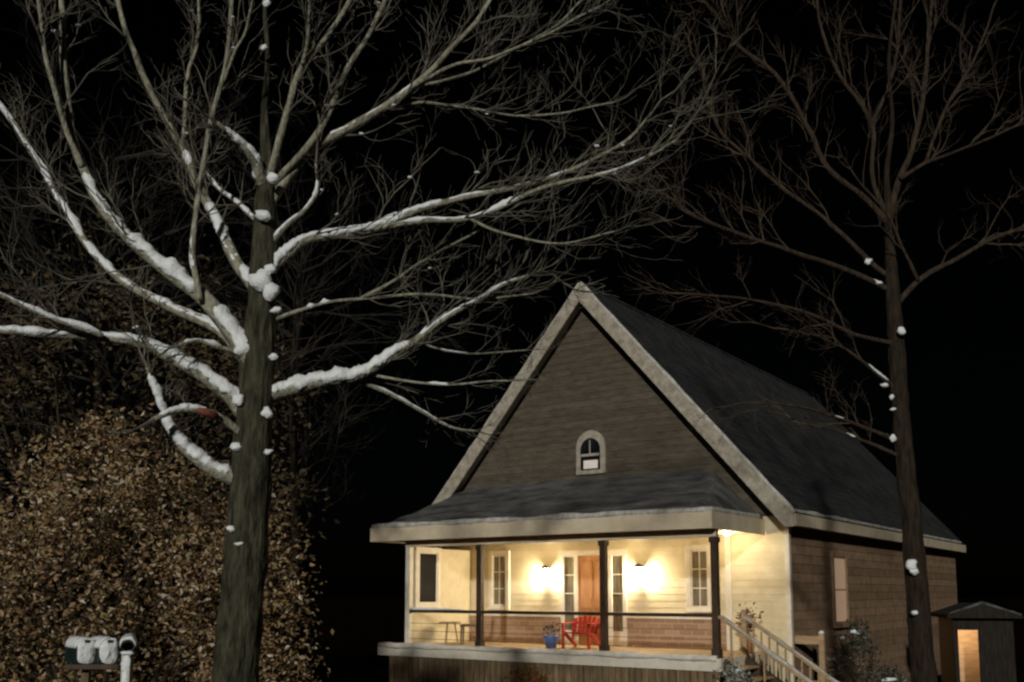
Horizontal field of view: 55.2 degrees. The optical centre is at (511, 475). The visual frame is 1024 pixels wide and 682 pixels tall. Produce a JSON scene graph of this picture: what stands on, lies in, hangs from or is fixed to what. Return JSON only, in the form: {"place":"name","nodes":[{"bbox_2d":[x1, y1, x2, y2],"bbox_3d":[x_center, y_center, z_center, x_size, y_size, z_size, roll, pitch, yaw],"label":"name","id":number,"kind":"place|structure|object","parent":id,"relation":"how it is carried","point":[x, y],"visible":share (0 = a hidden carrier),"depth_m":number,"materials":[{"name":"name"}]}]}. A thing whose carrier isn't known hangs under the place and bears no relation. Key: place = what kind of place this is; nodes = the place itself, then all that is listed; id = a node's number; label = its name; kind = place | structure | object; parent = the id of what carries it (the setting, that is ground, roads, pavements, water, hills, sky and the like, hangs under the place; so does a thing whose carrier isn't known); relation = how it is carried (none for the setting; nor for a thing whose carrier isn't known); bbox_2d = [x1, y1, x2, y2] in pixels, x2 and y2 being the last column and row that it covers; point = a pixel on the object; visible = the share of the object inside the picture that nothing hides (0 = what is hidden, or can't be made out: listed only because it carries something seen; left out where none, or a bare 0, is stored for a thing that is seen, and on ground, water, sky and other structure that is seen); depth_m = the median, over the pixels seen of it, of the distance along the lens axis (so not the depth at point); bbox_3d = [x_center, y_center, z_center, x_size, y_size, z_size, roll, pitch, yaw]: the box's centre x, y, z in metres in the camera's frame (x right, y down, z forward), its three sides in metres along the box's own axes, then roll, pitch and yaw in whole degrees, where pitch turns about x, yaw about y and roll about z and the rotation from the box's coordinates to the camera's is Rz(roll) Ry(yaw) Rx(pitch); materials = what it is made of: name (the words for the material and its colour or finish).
{"place":"outdoors","nodes":[
{"label":"outdoors","id":0,"kind":"place"},
{"bbox_2d":[0,598,1023,681],"bbox_3d":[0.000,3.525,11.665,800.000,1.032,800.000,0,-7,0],"label":"ground","id":1,"kind":"structure","parent":0,"point":[362,628],"depth_m":58.55,"materials":[{"name":"black plant"}]},
{"bbox_2d":[64,654,132,681],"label":"mailbox stand","id":2,"kind":"object","parent":1,"relation":"on","point":[125,665],"visible":0.83,"depth_m":6.43,"materials":[{"name":"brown wood"}]},
{"bbox_2d":[64,636,95,663],"bbox_3d":[-2.881,1.161,6.539,0.121,0.176,0.312,6,-9,-40],"label":"mailbox","id":3,"kind":"object","parent":2,"relation":"on","point":[79,649],"visible":1,"depth_m":6.44,"materials":[{"name":"green metal"}]},
{"bbox_2d":[75,640,95,663],"bbox_3d":[-2.796,1.152,6.438,0.119,0.166,0.033,6,-9,-40],"label":"door","id":4,"kind":"structure","parent":3,"relation":"in","point":[86,641],"depth_m":6.41,"materials":[{"name":"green metal"}]},
{"bbox_2d":[91,635,117,663],"bbox_3d":[-2.731,1.160,6.537,0.123,0.178,0.316,6,-9,-40],"label":"mailbox","id":5,"kind":"object","parent":2,"relation":"on","point":[106,651],"visible":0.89,"depth_m":6.43,"materials":[{"name":"green metal"}]},
{"bbox_2d":[98,638,117,663],"bbox_3d":[-2.645,1.152,6.440,0.119,0.166,0.033,6,-9,-40],"label":"door","id":6,"kind":"structure","parent":5,"relation":"in","point":[109,641],"depth_m":6.42,"materials":[{"name":"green metal"}]},
{"bbox_2d":[120,633,136,655],"bbox_3d":[-2.553,1.121,6.523,0.106,0.134,0.377,2,-7,-20],"label":"newspaper tube","id":7,"kind":"object","parent":2,"relation":"on","point":[128,642],"visible":1,"depth_m":6.39,"materials":[{"name":"white metal"}]},
{"bbox_2d":[0,393,333,681],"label":"beech tree","id":8,"kind":"object","parent":1,"relation":"on","point":[123,496],"visible":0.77,"depth_m":12.75,"materials":[{"name":"brown plant"}]},
{"bbox_2d":[0,0,334,676],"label":"bare tree","id":9,"kind":"object","parent":1,"relation":"on","point":[110,252],"visible":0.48,"depth_m":20.73,"materials":[{"name":"black plant"}]},
{"bbox_2d":[0,186,353,681],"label":"beech tree","id":10,"kind":"object","parent":1,"relation":"on","point":[47,389],"visible":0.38,"depth_m":17.50,"materials":[{"name":"brown plant"}]},
{"bbox_2d":[103,90,479,681],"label":"bare tree","id":11,"kind":"object","parent":1,"relation":"on","point":[295,453],"visible":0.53,"depth_m":23.57,"materials":[{"name":"black plant"}]},
{"bbox_2d":[0,0,794,681],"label":"bare tree","id":12,"kind":"object","parent":1,"relation":"on","point":[250,400],"visible":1,"depth_m":9.19,"materials":[{"name":"brown plant"}]},
{"bbox_2d":[493,662,548,681],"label":"shrub","id":13,"kind":"object","parent":1,"relation":"on","point":[534,679],"visible":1,"depth_m":20.27,"materials":[{"name":"brown plant"}]},
{"bbox_2d":[370,281,965,681],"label":"house","id":14,"kind":"structure","parent":1,"relation":"on","point":[642,527],"depth_m":22.97,"materials":[{"name":"beige paint"}]},
{"bbox_2d":[414,547,442,607],"bbox_3d":[-2.030,2.496,23.882,0.088,1.480,1.000,-5,-8,35],"label":"window","id":15,"kind":"structure","parent":14,"relation":"in","point":[427,559],"depth_m":23.89,"materials":[{"name":"paint"}]},
{"bbox_2d":[438,622,460,643],"bbox_3d":[-1.503,3.809,23.682,0.560,0.534,0.560,0,-7,0],"label":"side table","id":16,"kind":"object","parent":14,"relation":"on","point":[446,634],"visible":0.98,"depth_m":23.59,"materials":[{"name":"brown wood"}]},
{"bbox_2d":[460,624,475,644],"bbox_3d":[-0.968,3.548,23.414,0.507,0.983,0.440,-1,-7,5],"label":"side table","id":17,"kind":"object","parent":14,"relation":"on","point":[461,635],"visible":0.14,"depth_m":23.21,"materials":[{"name":"brown wood"}]},
{"bbox_2d":[487,551,509,609],"bbox_3d":[-0.331,2.646,24.719,0.700,1.480,0.088,-5,-8,35],"label":"window","id":18,"kind":"structure","parent":14,"relation":"in","point":[499,561],"depth_m":24.73,"materials":[{"name":"paint"}]},
{"bbox_2d":[543,622,559,647],"bbox_3d":[0.889,3.587,22.029,0.428,0.576,0.461,0,-7,0],"label":"flower pot","id":19,"kind":"object","parent":14,"relation":"on","point":[550,638],"visible":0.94,"depth_m":21.95,"materials":[{"name":"blue ceramic"}]},
{"bbox_2d":[558,616,599,648],"bbox_3d":[1.565,3.521,21.958,0.800,0.729,0.819,-3,-8,27],"label":"porch chair","id":20,"kind":"object","parent":14,"relation":"on","point":[589,632],"visible":0.94,"depth_m":22.06,"materials":[{"name":"red paint"}]},
{"bbox_2d":[576,430,605,474],"bbox_3d":[1.889,-0.557,23.522,0.800,1.060,0.082,-5,-8,35],"label":"arched window","id":21,"kind":"structure","parent":14,"relation":"in","point":[591,445],"depth_m":23.48,"materials":[{"name":"paint"}]},
{"bbox_2d":[578,555,608,645],"bbox_3d":[1.917,2.943,23.108,0.836,2.105,0.037,-5,-8,35],"label":"front door","id":22,"kind":"structure","parent":14,"relation":"in","point":[588,566],"depth_m":23.19,"materials":[{"name":"orange wood"}]},
{"bbox_2d":[685,545,711,612],"bbox_3d":[4.123,2.274,21.586,0.700,1.480,0.088,-5,-8,35],"label":"window","id":23,"kind":"structure","parent":14,"relation":"in","point":[697,557],"depth_m":21.62,"materials":[{"name":"paint"}]},
{"bbox_2d":[735,602,763,653],"bbox_3d":[4.808,3.116,20.069,0.648,1.050,0.643,-4,-8,32],"label":"flower pot","id":24,"kind":"object","parent":14,"relation":"on","point":[750,645],"visible":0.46,"depth_m":20.02,"materials":[{"name":"ceramic"}]},
{"bbox_2d":[830,551,849,627],"bbox_3d":[7.757,2.695,23.095,0.088,1.760,1.230,-5,-8,35],"label":"window","id":25,"kind":"structure","parent":14,"relation":"in","point":[839,560],"depth_m":23.11,"materials":[{"name":"beige"}]},
{"bbox_2d":[713,657,755,681],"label":"shrub","id":26,"kind":"object","parent":1,"relation":"on","point":[733,670],"visible":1,"depth_m":17.80,"materials":[{"name":"green plant"}]},
{"bbox_2d":[559,0,1023,681],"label":"bare tree","id":27,"kind":"object","parent":1,"relation":"on","point":[921,652],"visible":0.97,"depth_m":13.71,"materials":[{"name":"black plant"}]},
{"bbox_2d":[826,615,893,681],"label":"shrub","id":28,"kind":"object","parent":1,"relation":"on","point":[856,631],"visible":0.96,"depth_m":21.32,"materials":[{"name":"green plant"}]},
{"bbox_2d":[865,663,910,681],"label":"shrub","id":29,"kind":"object","parent":1,"relation":"on","point":[893,677],"visible":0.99,"depth_m":19.82,"materials":[{"name":"green plant"}]},
{"bbox_2d":[931,601,1022,681],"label":"woodshed","id":30,"kind":"object","parent":1,"relation":"on","point":[976,641],"visible":0.98,"depth_m":22.68,"materials":[{"name":"black wood"}]},
{"bbox_2d":[0,0,1023,597],"label":"sky","id":31,"kind":"structure","parent":0,"point":[963,323],"materials":[{"name":"black"}]}
]}

